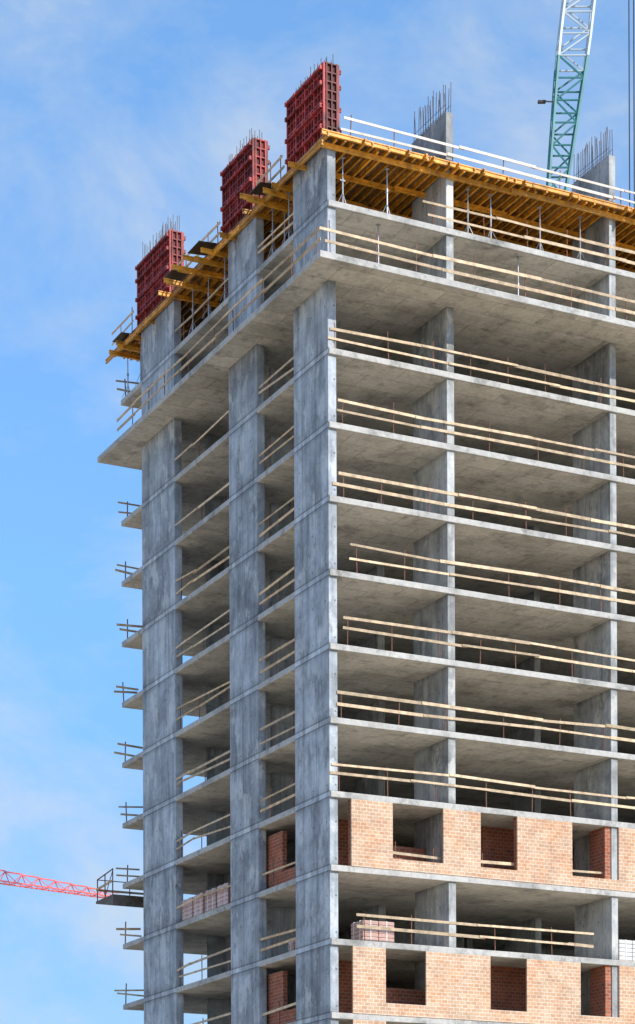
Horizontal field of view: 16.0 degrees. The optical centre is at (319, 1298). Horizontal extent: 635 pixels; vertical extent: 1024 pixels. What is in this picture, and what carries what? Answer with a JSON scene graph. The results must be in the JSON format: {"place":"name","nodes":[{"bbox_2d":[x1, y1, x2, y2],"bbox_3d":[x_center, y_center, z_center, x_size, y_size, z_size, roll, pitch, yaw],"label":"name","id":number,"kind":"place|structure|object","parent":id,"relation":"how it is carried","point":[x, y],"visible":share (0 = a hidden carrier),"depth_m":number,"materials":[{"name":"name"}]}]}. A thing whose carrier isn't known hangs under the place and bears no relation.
{"place":"outdoors","nodes":[
{"label":"outdoors","id":0,"kind":"place"},
{"bbox_2d":[188,241,217,255],"bbox_3d":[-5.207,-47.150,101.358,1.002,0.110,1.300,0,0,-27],"label":"plywood panel","id":1,"kind":"object","parent":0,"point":[196,248],"visible":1,"depth_m":101.18,"materials":[{"name":"brown wood"}]},
{"bbox_2d":[0,0,634,1023],"label":"sky","id":2,"kind":"structure","parent":0,"point":[120,119],"materials":[{"name":"blue"}]},
{"label":"ground","id":3,"kind":"structure","parent":0,"visible":0},
{"bbox_2d":[0,869,118,897],"bbox_3d":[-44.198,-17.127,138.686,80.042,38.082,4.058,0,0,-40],"label":"tower crane","id":4,"kind":"object","parent":3,"relation":"on","point":[47,887],"visible":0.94,"depth_m":161.68,"materials":[{"name":"red paint"}]},
{"bbox_2d":[97,112,634,1023],"bbox_3d":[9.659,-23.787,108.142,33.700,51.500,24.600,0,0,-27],"label":"concrete building","id":5,"kind":"structure","parent":3,"relation":"on","point":[349,866],"depth_m":97.89,"materials":[{"name":"grey concrete"}]},
{"bbox_2d":[96,868,142,907],"bbox_3d":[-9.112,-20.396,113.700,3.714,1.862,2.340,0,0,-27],"label":"loading platform","id":6,"kind":"structure","parent":5,"relation":"attached to","point":[124,900],"depth_m":112.42,"materials":[{"name":"metal"}]},
{"bbox_2d":[182,897,193,920],"bbox_3d":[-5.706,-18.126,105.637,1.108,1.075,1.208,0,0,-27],"label":"brick pallet","id":7,"kind":"object","parent":5,"relation":"on","point":[187,911],"visible":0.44,"depth_m":105.32,"materials":[{"name":"brick"}]},
{"bbox_2d":[163,278,222,295],"bbox_3d":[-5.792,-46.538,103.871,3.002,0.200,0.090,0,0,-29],"label":"formwork beam","id":8,"kind":"structure","parent":5,"relation":"on","point":[188,286],"depth_m":103.80,"materials":[{"name":"yellow paint"}]},
{"bbox_2d":[175,539,228,599],"bbox_3d":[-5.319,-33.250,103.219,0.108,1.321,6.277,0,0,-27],"label":"guard rail","id":9,"kind":"object","parent":5,"relation":"on","point":[205,564],"visible":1,"depth_m":102.99,"materials":[{"name":"wood"}]},
{"bbox_2d":[176,745,229,785],"bbox_3d":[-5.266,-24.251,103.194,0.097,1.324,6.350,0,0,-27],"label":"guard rail","id":10,"kind":"object","parent":5,"relation":"on","point":[203,765],"visible":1,"depth_m":103.17,"materials":[{"name":"wood"}]},
{"bbox_2d":[176,609,229,663],"bbox_3d":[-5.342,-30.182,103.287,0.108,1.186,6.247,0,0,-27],"label":"guard rail","id":11,"kind":"object","parent":5,"relation":"on","point":[202,640],"visible":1,"depth_m":103.25,"materials":[{"name":"wood"}]},
{"bbox_2d":[176,808,229,857],"bbox_3d":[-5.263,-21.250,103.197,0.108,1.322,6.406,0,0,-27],"label":"guard rail","id":12,"kind":"object","parent":5,"relation":"on","point":[201,835],"visible":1,"depth_m":103.52,"materials":[{"name":"wood"}]},
{"bbox_2d":[176,679,229,728],"bbox_3d":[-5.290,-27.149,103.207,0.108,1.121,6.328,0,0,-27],"label":"guard rail","id":13,"kind":"object","parent":5,"relation":"on","point":[208,700],"visible":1,"depth_m":103.33,"materials":[{"name":"wood"}]},
{"bbox_2d":[177,942,230,985],"bbox_3d":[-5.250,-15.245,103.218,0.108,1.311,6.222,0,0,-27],"label":"guard rail","id":14,"kind":"object","parent":5,"relation":"on","point":[201,959],"visible":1,"depth_m":103.28,"materials":[{"name":"wood"}]},
{"bbox_2d":[202,277,211,317],"bbox_3d":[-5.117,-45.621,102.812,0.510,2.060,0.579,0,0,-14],"label":"steel prop","id":15,"kind":"object","parent":5,"relation":"on","point":[208,295],"visible":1,"depth_m":102.80,"materials":[{"name":"grey metal"}]},
{"bbox_2d":[171,264,227,278],"bbox_3d":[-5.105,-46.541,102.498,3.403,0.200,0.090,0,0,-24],"label":"formwork beam","id":16,"kind":"structure","parent":15,"relation":"on","point":[195,271],"depth_m":102.28,"materials":[{"name":"yellow paint"}]},
{"bbox_2d":[205,888,217,912],"bbox_3d":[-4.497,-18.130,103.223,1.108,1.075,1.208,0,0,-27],"label":"brick pallet","id":17,"kind":"object","parent":5,"relation":"on","point":[211,903],"visible":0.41,"depth_m":102.96,"materials":[{"name":"brick"}]},
{"bbox_2d":[117,227,320,430],"bbox_3d":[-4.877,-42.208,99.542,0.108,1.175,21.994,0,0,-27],"label":"guard rail","id":18,"kind":"object","parent":5,"relation":"on","point":[264,290],"visible":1,"depth_m":97.80,"materials":[{"name":"wood"}]},
{"bbox_2d":[220,257,226,300],"bbox_3d":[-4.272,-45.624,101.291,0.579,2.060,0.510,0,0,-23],"label":"steel prop","id":19,"kind":"object","parent":5,"relation":"on","point":[224,278],"visible":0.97,"depth_m":101.20,"materials":[{"name":"grey metal"}]},
{"bbox_2d":[201,247,227,257],"bbox_3d":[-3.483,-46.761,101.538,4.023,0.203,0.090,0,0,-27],"label":"formwork beam","id":20,"kind":"structure","parent":19,"relation":"on","point":[210,252],"depth_m":100.86,"materials":[{"name":"yellow paint"}]},
{"bbox_2d":[200,258,227,286],"bbox_3d":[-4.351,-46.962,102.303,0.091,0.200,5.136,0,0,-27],"label":"formwork beam","id":21,"kind":"structure","parent":20,"relation":"on","point":[204,281],"depth_m":103.34,"materials":[{"name":"yellow paint"}]},
{"bbox_2d":[187,232,279,282],"bbox_3d":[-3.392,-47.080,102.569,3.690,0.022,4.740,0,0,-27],"label":"plywood panel","id":22,"kind":"object","parent":21,"relation":"on","point":[221,259],"visible":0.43,"depth_m":102.64,"materials":[{"name":"brown wood"}]},
{"bbox_2d":[173,221,219,288],"bbox_3d":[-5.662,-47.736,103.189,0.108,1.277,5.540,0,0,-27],"label":"guard rail","id":23,"kind":"object","parent":22,"relation":"on","point":[206,236],"visible":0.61,"depth_m":101.63,"materials":[{"name":"wood"}]},
{"bbox_2d":[217,883,230,907],"bbox_3d":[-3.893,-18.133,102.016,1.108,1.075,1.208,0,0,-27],"label":"brick pallet","id":24,"kind":"object","parent":5,"relation":"on","point":[223,897],"visible":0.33,"depth_m":101.67,"materials":[{"name":"brick"}]},
{"bbox_2d":[258,206,292,253],"bbox_3d":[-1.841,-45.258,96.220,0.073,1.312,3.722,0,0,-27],"label":"guard rail","id":25,"kind":"object","parent":5,"relation":"on","point":[276,236],"visible":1,"depth_m":96.19,"materials":[{"name":"wood"}]},
{"bbox_2d":[258,355,293,397],"bbox_3d":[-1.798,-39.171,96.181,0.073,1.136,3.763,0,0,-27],"label":"guard rail","id":26,"kind":"object","parent":5,"relation":"on","point":[274,374],"visible":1,"depth_m":96.16,"materials":[{"name":"wood"}]},
{"bbox_2d":[258,422,293,466],"bbox_3d":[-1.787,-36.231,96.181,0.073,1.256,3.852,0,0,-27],"label":"guard rail","id":27,"kind":"object","parent":5,"relation":"on","point":[279,447],"visible":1,"depth_m":96.17,"materials":[{"name":"wood"}]},
{"bbox_2d":[259,494,293,537],"bbox_3d":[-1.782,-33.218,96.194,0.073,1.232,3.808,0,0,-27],"label":"guard rail","id":28,"kind":"object","parent":5,"relation":"on","point":[279,520],"visible":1,"depth_m":96.16,"materials":[{"name":"wood"}]},
{"bbox_2d":[259,638,294,673],"bbox_3d":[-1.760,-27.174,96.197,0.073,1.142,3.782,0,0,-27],"label":"guard rail","id":29,"kind":"object","parent":5,"relation":"on","point":[279,660],"visible":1,"depth_m":96.16,"materials":[{"name":"wood"}]},
{"bbox_2d":[259,565,294,604],"bbox_3d":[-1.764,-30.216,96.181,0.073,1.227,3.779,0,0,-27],"label":"guard rail","id":30,"kind":"object","parent":5,"relation":"on","point":[275,582],"visible":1,"depth_m":96.14,"materials":[{"name":"wood"}]},
{"bbox_2d":[259,707,294,745],"bbox_3d":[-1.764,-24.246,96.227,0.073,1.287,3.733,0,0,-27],"label":"guard rail","id":31,"kind":"object","parent":5,"relation":"on","point":[276,721],"visible":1,"depth_m":96.19,"materials":[{"name":"wood"}]},
{"bbox_2d":[260,777,294,816],"bbox_3d":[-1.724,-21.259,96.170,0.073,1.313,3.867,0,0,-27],"label":"guard rail","id":32,"kind":"object","parent":5,"relation":"on","point":[278,802],"visible":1,"depth_m":96.21,"materials":[{"name":"wood"}]},
{"bbox_2d":[260,921,295,955],"bbox_3d":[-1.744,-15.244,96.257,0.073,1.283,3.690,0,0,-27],"label":"guard rail","id":33,"kind":"object","parent":5,"relation":"on","point":[293,939],"visible":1,"depth_m":96.17,"materials":[{"name":"wood"}]},
{"bbox_2d":[282,211,285,241],"bbox_3d":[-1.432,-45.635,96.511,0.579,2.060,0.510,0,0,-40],"label":"steel prop","id":34,"kind":"object","parent":5,"relation":"on","point":[284,228],"visible":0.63,"depth_m":96.54,"materials":[{"name":"grey metal"}]},
{"bbox_2d":[240,193,292,207],"bbox_3d":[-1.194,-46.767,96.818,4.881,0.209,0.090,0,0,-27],"label":"formwork beam","id":35,"kind":"structure","parent":34,"relation":"on","point":[243,196],"depth_m":96.02,"materials":[{"name":"yellow paint"}]},
{"bbox_2d":[239,183,280,227],"bbox_3d":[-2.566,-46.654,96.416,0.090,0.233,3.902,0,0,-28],"label":"formwork beam","id":36,"kind":"structure","parent":35,"relation":"attached to","point":[255,210],"depth_m":96.60,"materials":[{"name":"yellow paint"}]},
{"bbox_2d":[242,208,292,225],"bbox_3d":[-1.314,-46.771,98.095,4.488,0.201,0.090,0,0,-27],"label":"formwork beam","id":37,"kind":"structure","parent":36,"relation":"on","point":[264,216],"depth_m":97.56,"materials":[{"name":"yellow paint"}]},
{"bbox_2d":[262,192,288,213],"bbox_3d":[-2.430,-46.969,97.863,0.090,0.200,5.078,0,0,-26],"label":"formwork beam","id":38,"kind":"structure","parent":37,"relation":"on","point":[267,210],"depth_m":97.24,"materials":[{"name":"yellow paint"}]},
{"bbox_2d":[229,188,292,242],"bbox_3d":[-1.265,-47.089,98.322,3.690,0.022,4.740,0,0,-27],"label":"plywood panel","id":39,"kind":"object","parent":38,"relation":"on","point":[269,222],"visible":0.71,"depth_m":98.65,"materials":[{"name":"brown wood"}]},
{"bbox_2d":[220,137,269,232],"bbox_3d":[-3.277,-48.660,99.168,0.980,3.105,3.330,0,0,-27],"label":"wall formwork","id":40,"kind":"object","parent":39,"relation":"on","point":[245,169],"depth_m":98.62,"materials":[{"name":"red paint"}]},
{"bbox_2d":[246,196,292,212],"bbox_3d":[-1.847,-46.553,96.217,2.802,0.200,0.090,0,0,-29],"label":"formwork beam","id":41,"kind":"structure","parent":34,"relation":"on","point":[267,204],"depth_m":96.02,"materials":[{"name":"yellow paint"}]},
{"bbox_2d":[279,139,322,186],"bbox_3d":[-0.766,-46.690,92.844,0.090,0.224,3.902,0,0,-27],"label":"formwork beam","id":42,"kind":"structure","parent":5,"relation":"on","point":[304,159],"depth_m":92.67,"materials":[{"name":"yellow paint"}]},
{"bbox_2d":[288,161,398,193],"bbox_3d":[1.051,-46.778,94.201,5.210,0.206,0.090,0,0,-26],"label":"formwork beam","id":43,"kind":"structure","parent":5,"relation":"on","point":[356,180],"depth_m":94.46,"materials":[{"name":"yellow paint"}]},
{"bbox_2d":[278,131,329,182],"bbox_3d":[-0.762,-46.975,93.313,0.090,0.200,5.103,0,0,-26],"label":"formwork beam","id":44,"kind":"structure","parent":43,"relation":"on","point":[324,137],"depth_m":91.61,"materials":[{"name":"yellow paint"}]},
{"bbox_2d":[277,135,401,201],"bbox_3d":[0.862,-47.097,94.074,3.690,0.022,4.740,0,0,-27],"label":"plywood panel","id":45,"kind":"object","parent":44,"relation":"on","point":[353,189],"visible":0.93,"depth_m":94.06,"materials":[{"name":"brown wood"}]},
{"bbox_2d":[284,61,341,170],"bbox_3d":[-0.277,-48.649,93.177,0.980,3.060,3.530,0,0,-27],"label":"wall formwork","id":46,"kind":"object","parent":45,"relation":"on","point":[312,105],"depth_m":92.27,"materials":[{"name":"red paint"}]},
{"bbox_2d":[340,115,634,203],"bbox_3d":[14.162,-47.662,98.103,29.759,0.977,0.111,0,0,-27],"label":"guard rail","id":47,"kind":"object","parent":45,"relation":"on","point":[460,147],"visible":1,"depth_m":94.50,"materials":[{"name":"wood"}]},
{"bbox_2d":[346,153,396,200],"bbox_3d":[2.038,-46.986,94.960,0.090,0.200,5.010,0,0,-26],"label":"formwork beam","id":48,"kind":"structure","parent":43,"relation":"on","point":[371,177],"depth_m":94.56,"materials":[{"name":"yellow paint"}]},
{"bbox_2d":[351,920,393,942],"bbox_3d":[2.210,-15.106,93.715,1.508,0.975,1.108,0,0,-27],"label":"brick pallet","id":49,"kind":"object","parent":5,"relation":"on","point":[376,935],"visible":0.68,"depth_m":93.27,"materials":[{"name":"pink brick"}]},
{"bbox_2d":[322,142,430,173],"bbox_3d":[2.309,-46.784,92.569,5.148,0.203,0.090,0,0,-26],"label":"formwork beam","id":50,"kind":"structure","parent":5,"relation":"on","point":[338,148],"depth_m":92.56,"materials":[{"name":"yellow paint"}]},
{"bbox_2d":[335,148,378,194],"bbox_3d":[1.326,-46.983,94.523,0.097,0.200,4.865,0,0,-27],"label":"formwork beam","id":51,"kind":"structure","parent":50,"relation":"on","point":[358,169],"depth_m":93.96,"materials":[{"name":"yellow paint"}]},
{"bbox_2d":[337,147,389,198],"bbox_3d":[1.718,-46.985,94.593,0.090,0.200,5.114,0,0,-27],"label":"formwork beam","id":52,"kind":"structure","parent":50,"relation":"on","point":[363,174],"depth_m":94.16,"materials":[{"name":"yellow paint"}]},
{"bbox_2d":[355,149,410,202],"bbox_3d":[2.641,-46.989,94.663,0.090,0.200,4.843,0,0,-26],"label":"formwork beam","id":53,"kind":"structure","parent":50,"relation":"on","point":[369,190],"depth_m":94.63,"materials":[{"name":"yellow paint"}]},
{"bbox_2d":[363,157,415,205],"bbox_3d":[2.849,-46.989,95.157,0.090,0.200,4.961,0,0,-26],"label":"formwork beam","id":54,"kind":"structure","parent":50,"relation":"on","point":[391,179],"depth_m":94.84,"materials":[{"name":"yellow paint"}]},
{"bbox_2d":[371,153,427,207],"bbox_3d":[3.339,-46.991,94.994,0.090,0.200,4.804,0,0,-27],"label":"formwork beam","id":55,"kind":"structure","parent":50,"relation":"on","point":[397,182],"depth_m":94.84,"materials":[{"name":"yellow paint"}]},
{"bbox_2d":[321,128,428,161],"bbox_3d":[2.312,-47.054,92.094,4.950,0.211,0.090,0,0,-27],"label":"formwork beam","id":56,"kind":"structure","parent":55,"relation":"on","point":[357,140],"depth_m":92.02,"materials":[{"name":"yellow paint"}]},
{"bbox_2d":[414,84,450,135],"bbox_3d":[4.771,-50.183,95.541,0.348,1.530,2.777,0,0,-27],"label":"rebar cage","id":57,"kind":"object","parent":5,"relation":"on","point":[444,99],"visible":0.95,"depth_m":95.31,"materials":[{"name":"metal"}]},
{"bbox_2d":[394,186,507,217],"bbox_3d":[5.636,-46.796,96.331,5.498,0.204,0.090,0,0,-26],"label":"formwork beam","id":58,"kind":"structure","parent":5,"relation":"on","point":[455,202],"depth_m":96.56,"materials":[{"name":"yellow paint"}]},
{"bbox_2d":[376,156,434,209],"bbox_3d":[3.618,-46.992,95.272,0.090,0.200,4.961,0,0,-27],"label":"formwork beam","id":59,"kind":"structure","parent":58,"relation":"on","point":[405,184],"depth_m":95.01,"materials":[{"name":"yellow paint"}]},
{"bbox_2d":[385,164,439,211],"bbox_3d":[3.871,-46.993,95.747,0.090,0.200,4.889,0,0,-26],"label":"formwork beam","id":60,"kind":"structure","parent":58,"relation":"on","point":[415,186],"depth_m":95.44,"materials":[{"name":"yellow paint"}]},
{"bbox_2d":[401,162,460,215],"bbox_3d":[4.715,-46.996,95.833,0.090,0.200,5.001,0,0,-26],"label":"formwork beam","id":61,"kind":"structure","parent":58,"relation":"on","point":[408,211],"depth_m":94.19,"materials":[{"name":"yellow paint"}]},
{"bbox_2d":[360,157,475,213],"bbox_3d":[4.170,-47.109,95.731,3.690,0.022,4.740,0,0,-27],"label":"plywood panel","id":62,"kind":"object","parent":61,"relation":"on","point":[407,187],"visible":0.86,"depth_m":95.35,"materials":[{"name":"brown wood"}]},
{"bbox_2d":[426,169,515,195],"bbox_3d":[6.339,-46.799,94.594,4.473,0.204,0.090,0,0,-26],"label":"formwork beam","id":63,"kind":"structure","parent":5,"relation":"on","point":[470,181],"depth_m":94.58,"materials":[{"name":"yellow paint"}]},
{"bbox_2d":[356,913,593,954],"bbox_3d":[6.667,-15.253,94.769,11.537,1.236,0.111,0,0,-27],"label":"guard rail","id":64,"kind":"object","parent":5,"relation":"on","point":[411,931],"visible":1,"depth_m":94.43,"materials":[{"name":"wood"}]},
{"bbox_2d":[319,220,634,319],"bbox_3d":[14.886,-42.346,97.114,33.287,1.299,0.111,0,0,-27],"label":"guard rail","id":65,"kind":"object","parent":5,"relation":"on","point":[525,275],"visible":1,"depth_m":92.88,"materials":[{"name":"wood"}]},
{"bbox_2d":[328,323,634,402],"bbox_3d":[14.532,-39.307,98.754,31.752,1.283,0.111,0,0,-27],"label":"guard rail","id":66,"kind":"object","parent":5,"relation":"on","point":[544,372],"visible":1,"depth_m":94.96,"materials":[{"name":"wood"}]},
{"bbox_2d":[330,762,634,816],"bbox_3d":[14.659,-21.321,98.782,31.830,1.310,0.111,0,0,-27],"label":"guard rail","id":67,"kind":"object","parent":5,"relation":"on","point":[387,778],"visible":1,"depth_m":94.86,"materials":[{"name":"wood"}]},
{"bbox_2d":[332,471,634,536],"bbox_3d":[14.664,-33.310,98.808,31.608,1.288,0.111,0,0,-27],"label":"guard rail","id":68,"kind":"object","parent":5,"relation":"on","point":[429,489],"visible":1,"depth_m":94.68,"materials":[{"name":"wood"}]},
{"bbox_2d":[337,690,634,750],"bbox_3d":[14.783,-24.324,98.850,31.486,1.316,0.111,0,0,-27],"label":"guard rail","id":69,"kind":"object","parent":5,"relation":"on","point":[445,717],"visible":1,"depth_m":94.69,"materials":[{"name":"wood"}]},
{"bbox_2d":[337,398,634,476],"bbox_3d":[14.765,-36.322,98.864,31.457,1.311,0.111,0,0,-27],"label":"guard rail","id":70,"kind":"object","parent":5,"relation":"on","point":[489,439],"visible":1,"depth_m":94.92,"materials":[{"name":"wood"}]},
{"bbox_2d":[343,616,634,681],"bbox_3d":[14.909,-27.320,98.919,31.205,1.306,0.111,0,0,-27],"label":"guard rail","id":71,"kind":"object","parent":5,"relation":"on","point":[480,636],"visible":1,"depth_m":94.85,"materials":[{"name":"wood"}]},
{"bbox_2d":[349,543,634,611],"bbox_3d":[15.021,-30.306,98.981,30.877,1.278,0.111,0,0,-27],"label":"guard rail","id":72,"kind":"object","parent":5,"relation":"on","point":[508,570],"visible":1,"depth_m":95.31,"materials":[{"name":"wood"}]},
{"bbox_2d":[422,199,634,265],"bbox_3d":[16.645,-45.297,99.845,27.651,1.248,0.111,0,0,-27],"label":"guard rail","id":73,"kind":"object","parent":5,"relation":"on","point":[566,246],"visible":1,"depth_m":96.15,"materials":[{"name":"wood"}]},
{"bbox_2d":[499,215,584,238],"bbox_3d":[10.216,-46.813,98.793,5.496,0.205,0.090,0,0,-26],"label":"formwork beam","id":74,"kind":"structure","parent":5,"relation":"on","point":[550,228],"depth_m":98.64,"materials":[{"name":"yellow paint"}]},
{"bbox_2d":[482,188,536,233],"bbox_3d":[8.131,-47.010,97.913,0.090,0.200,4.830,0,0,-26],"label":"formwork beam","id":75,"kind":"structure","parent":74,"relation":"on","point":[515,207],"depth_m":97.33,"materials":[{"name":"yellow paint"}]},
{"bbox_2d":[496,193,553,237],"bbox_3d":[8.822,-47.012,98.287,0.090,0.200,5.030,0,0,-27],"label":"formwork beam","id":76,"kind":"structure","parent":74,"relation":"on","point":[528,213],"depth_m":97.86,"materials":[{"name":"yellow paint"}]},
{"bbox_2d":[453,176,554,235],"bbox_3d":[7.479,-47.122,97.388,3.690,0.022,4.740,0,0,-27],"label":"plywood panel","id":77,"kind":"object","parent":76,"relation":"on","point":[494,203],"visible":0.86,"depth_m":96.94,"materials":[{"name":"brown wood"}]},
{"bbox_2d":[528,201,587,245],"bbox_3d":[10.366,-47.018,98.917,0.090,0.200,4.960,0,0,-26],"label":"formwork beam","id":78,"kind":"structure","parent":74,"relation":"on","point":[564,218],"depth_m":98.42,"materials":[{"name":"yellow paint"}]},
{"bbox_2d":[532,182,630,211],"bbox_3d":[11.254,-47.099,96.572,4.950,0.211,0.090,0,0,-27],"label":"formwork beam","id":79,"kind":"structure","parent":78,"relation":"on","point":[582,197],"depth_m":96.52,"materials":[{"name":"yellow paint"}]},
{"bbox_2d":[511,188,599,214],"bbox_3d":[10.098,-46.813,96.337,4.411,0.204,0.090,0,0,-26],"label":"formwork beam","id":80,"kind":"structure","parent":5,"relation":"on","point":[555,201],"depth_m":96.30,"materials":[{"name":"yellow paint"}]},
{"bbox_2d":[469,179,526,229],"bbox_3d":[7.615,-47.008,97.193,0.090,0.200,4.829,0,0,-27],"label":"formwork beam","id":81,"kind":"structure","parent":80,"relation":"on","point":[497,205],"depth_m":96.88,"materials":[{"name":"yellow paint"}]},
{"bbox_2d":[429,156,532,187],"bbox_3d":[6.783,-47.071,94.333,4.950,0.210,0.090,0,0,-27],"label":"formwork beam","id":82,"kind":"structure","parent":81,"relation":"on","point":[467,168],"depth_m":94.29,"materials":[{"name":"yellow paint"}]},
{"bbox_2d":[473,187,529,231],"bbox_3d":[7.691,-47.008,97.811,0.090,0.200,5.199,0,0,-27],"label":"formwork beam","id":83,"kind":"structure","parent":80,"relation":"on","point":[510,202],"depth_m":97.14,"materials":[{"name":"yellow paint"}]},
{"bbox_2d":[492,188,547,235],"bbox_3d":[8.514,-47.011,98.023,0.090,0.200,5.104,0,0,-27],"label":"formwork beam","id":84,"kind":"structure","parent":80,"relation":"on","point":[520,211],"depth_m":97.53,"materials":[{"name":"yellow paint"}]},
{"bbox_2d":[504,195,560,239],"bbox_3d":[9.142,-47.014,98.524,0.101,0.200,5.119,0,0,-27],"label":"formwork beam","id":85,"kind":"structure","parent":80,"relation":"on","point":[533,217],"depth_m":98.06,"materials":[{"name":"yellow paint"}]},
{"bbox_2d":[513,192,573,241],"bbox_3d":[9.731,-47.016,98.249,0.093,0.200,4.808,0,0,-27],"label":"formwork beam","id":86,"kind":"structure","parent":80,"relation":"on","point":[551,211],"depth_m":97.94,"materials":[{"name":"yellow paint"}]},
{"bbox_2d":[520,195,579,243],"bbox_3d":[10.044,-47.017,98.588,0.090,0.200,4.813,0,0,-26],"label":"formwork beam","id":87,"kind":"structure","parent":80,"relation":"on","point":[558,214],"depth_m":98.21,"materials":[{"name":"yellow paint"}]},
{"bbox_2d":[535,200,595,247],"bbox_3d":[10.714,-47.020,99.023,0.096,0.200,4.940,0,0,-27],"label":"formwork beam","id":88,"kind":"structure","parent":80,"relation":"on","point":[567,223],"depth_m":98.56,"materials":[{"name":"yellow paint"}]},
{"bbox_2d":[574,127,612,182],"bbox_3d":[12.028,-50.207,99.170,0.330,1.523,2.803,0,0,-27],"label":"rebar cage","id":89,"kind":"object","parent":5,"relation":"on","point":[596,158],"visible":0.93,"depth_m":99.11,"materials":[{"name":"metal"}]},
{"bbox_2d":[595,210,634,224],"bbox_3d":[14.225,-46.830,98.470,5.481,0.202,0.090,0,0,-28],"label":"formwork beam","id":90,"kind":"structure","parent":5,"relation":"on","point":[617,217],"depth_m":97.75,"materials":[{"name":"yellow paint"}]},
{"bbox_2d":[543,204,601,248],"bbox_3d":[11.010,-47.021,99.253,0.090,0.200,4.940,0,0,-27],"label":"formwork beam","id":91,"kind":"structure","parent":90,"relation":"on","point":[574,225],"depth_m":98.90,"materials":[{"name":"yellow paint"}]},
{"bbox_2d":[618,939,634,960],"bbox_3d":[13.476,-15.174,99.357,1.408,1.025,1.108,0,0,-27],"label":"brick pallet","id":92,"kind":"object","parent":5,"relation":"on","point":[626,950],"visible":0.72,"depth_m":98.74,"materials":[{"name":"white brick"}]},
{"bbox_3d":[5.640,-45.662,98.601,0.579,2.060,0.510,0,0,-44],"label":"steel prop","id":93,"kind":"object","parent":5,"relation":"on","visible":0},
{"bbox_2d":[364,206,453,228],"bbox_3d":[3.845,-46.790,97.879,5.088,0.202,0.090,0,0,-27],"label":"formwork beam","id":94,"kind":"structure","parent":93,"relation":"on","point":[375,209],"depth_m":97.40,"materials":[{"name":"yellow paint"}]},
{"bbox_2d":[392,161,451,213],"bbox_3d":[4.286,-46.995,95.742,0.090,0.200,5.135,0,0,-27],"label":"formwork beam","id":95,"kind":"structure","parent":94,"relation":"on","point":[422,188],"depth_m":95.53,"materials":[{"name":"yellow paint"}]},
{"bbox_2d":[453,176,508,227],"bbox_3d":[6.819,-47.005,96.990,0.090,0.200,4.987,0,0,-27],"label":"formwork beam","id":96,"kind":"structure","parent":94,"relation":"on","point":[480,202],"depth_m":96.59,"materials":[{"name":"yellow paint"}]},
{"bbox_3d":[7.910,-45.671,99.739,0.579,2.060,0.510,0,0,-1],"label":"steel prop","id":97,"kind":"object","parent":5,"relation":"on","visible":0},
{"bbox_2d":[454,226,535,248],"bbox_3d":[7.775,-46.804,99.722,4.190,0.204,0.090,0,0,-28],"label":"formwork beam","id":98,"kind":"structure","parent":97,"relation":"on","point":[493,237],"depth_m":99.69,"materials":[{"name":"yellow paint"}]},
{"bbox_2d":[457,178,516,227],"bbox_3d":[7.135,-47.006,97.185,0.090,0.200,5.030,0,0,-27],"label":"formwork beam","id":99,"kind":"structure","parent":98,"relation":"on","point":[497,196],"depth_m":96.68,"materials":[{"name":"yellow paint"}]},
{"bbox_3d":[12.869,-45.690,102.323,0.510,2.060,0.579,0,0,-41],"label":"steel prop","id":100,"kind":"object","parent":5,"relation":"on","visible":0},
{"bbox_2d":[535,247,571,257],"bbox_3d":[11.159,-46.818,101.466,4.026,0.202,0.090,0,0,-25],"label":"formwork beam","id":101,"kind":"structure","parent":100,"relation":"on","point":[558,253],"depth_m":101.17,"materials":[{"name":"yellow paint"}]},
{"bbox_2d":[551,207,608,251],"bbox_3d":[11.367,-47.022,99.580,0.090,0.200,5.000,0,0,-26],"label":"formwork beam","id":102,"kind":"structure","parent":101,"relation":"on","point":[592,220],"depth_m":98.90,"materials":[{"name":"yellow paint"}]},
{"bbox_2d":[502,194,627,254],"bbox_3d":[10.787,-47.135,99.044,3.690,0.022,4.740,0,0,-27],"label":"plywood panel","id":103,"kind":"object","parent":102,"relation":"on","point":[560,217],"visible":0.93,"depth_m":98.58,"materials":[{"name":"brown wood"}]},
{"bbox_3d":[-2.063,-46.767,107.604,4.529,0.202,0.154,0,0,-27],"label":"formwork beam","id":104,"kind":"object","parent":5,"relation":"on","visible":0},
{"bbox_2d":[158,290,220,307],"bbox_3d":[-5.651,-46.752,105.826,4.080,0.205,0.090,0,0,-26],"label":"formwork beam","id":105,"kind":"structure","parent":104,"relation":"on","point":[187,298],"depth_m":105.56,"materials":[{"name":"yellow paint"}]},
{"bbox_3d":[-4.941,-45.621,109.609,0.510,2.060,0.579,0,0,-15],"label":"steel prop","id":106,"kind":"object","parent":5,"relation":"on","visible":0},
{"bbox_2d":[145,318,194,331],"bbox_3d":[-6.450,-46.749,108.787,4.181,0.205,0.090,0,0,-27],"label":"formwork beam","id":107,"kind":"structure","parent":106,"relation":"on","point":[152,321],"depth_m":108.70,"materials":[{"name":"yellow paint"}]},
{"bbox_3d":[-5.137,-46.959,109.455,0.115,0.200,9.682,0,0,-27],"label":"formwork beam","id":108,"kind":"object","parent":107,"relation":"on","visible":0},
{"bbox_2d":[148,276,223,325],"bbox_3d":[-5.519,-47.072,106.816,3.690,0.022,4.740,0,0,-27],"label":"plywood panel","id":109,"kind":"object","parent":108,"relation":"on","point":[193,279],"visible":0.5,"depth_m":106.56,"materials":[{"name":"brown wood"}]},
{"bbox_2d":[135,229,185,325],"bbox_3d":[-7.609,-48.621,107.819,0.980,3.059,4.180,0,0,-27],"label":"wall formwork","id":110,"kind":"object","parent":109,"relation":"on","point":[153,267],"depth_m":107.36,"materials":[{"name":"red paint"}]},
{"bbox_2d":[538,0,634,207],"bbox_3d":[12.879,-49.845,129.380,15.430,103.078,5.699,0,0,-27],"label":"tower crane","id":111,"kind":"object","parent":3,"relation":"on","point":[559,54],"visible":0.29,"depth_m":128.56,"materials":[{"name":"teal paint"}]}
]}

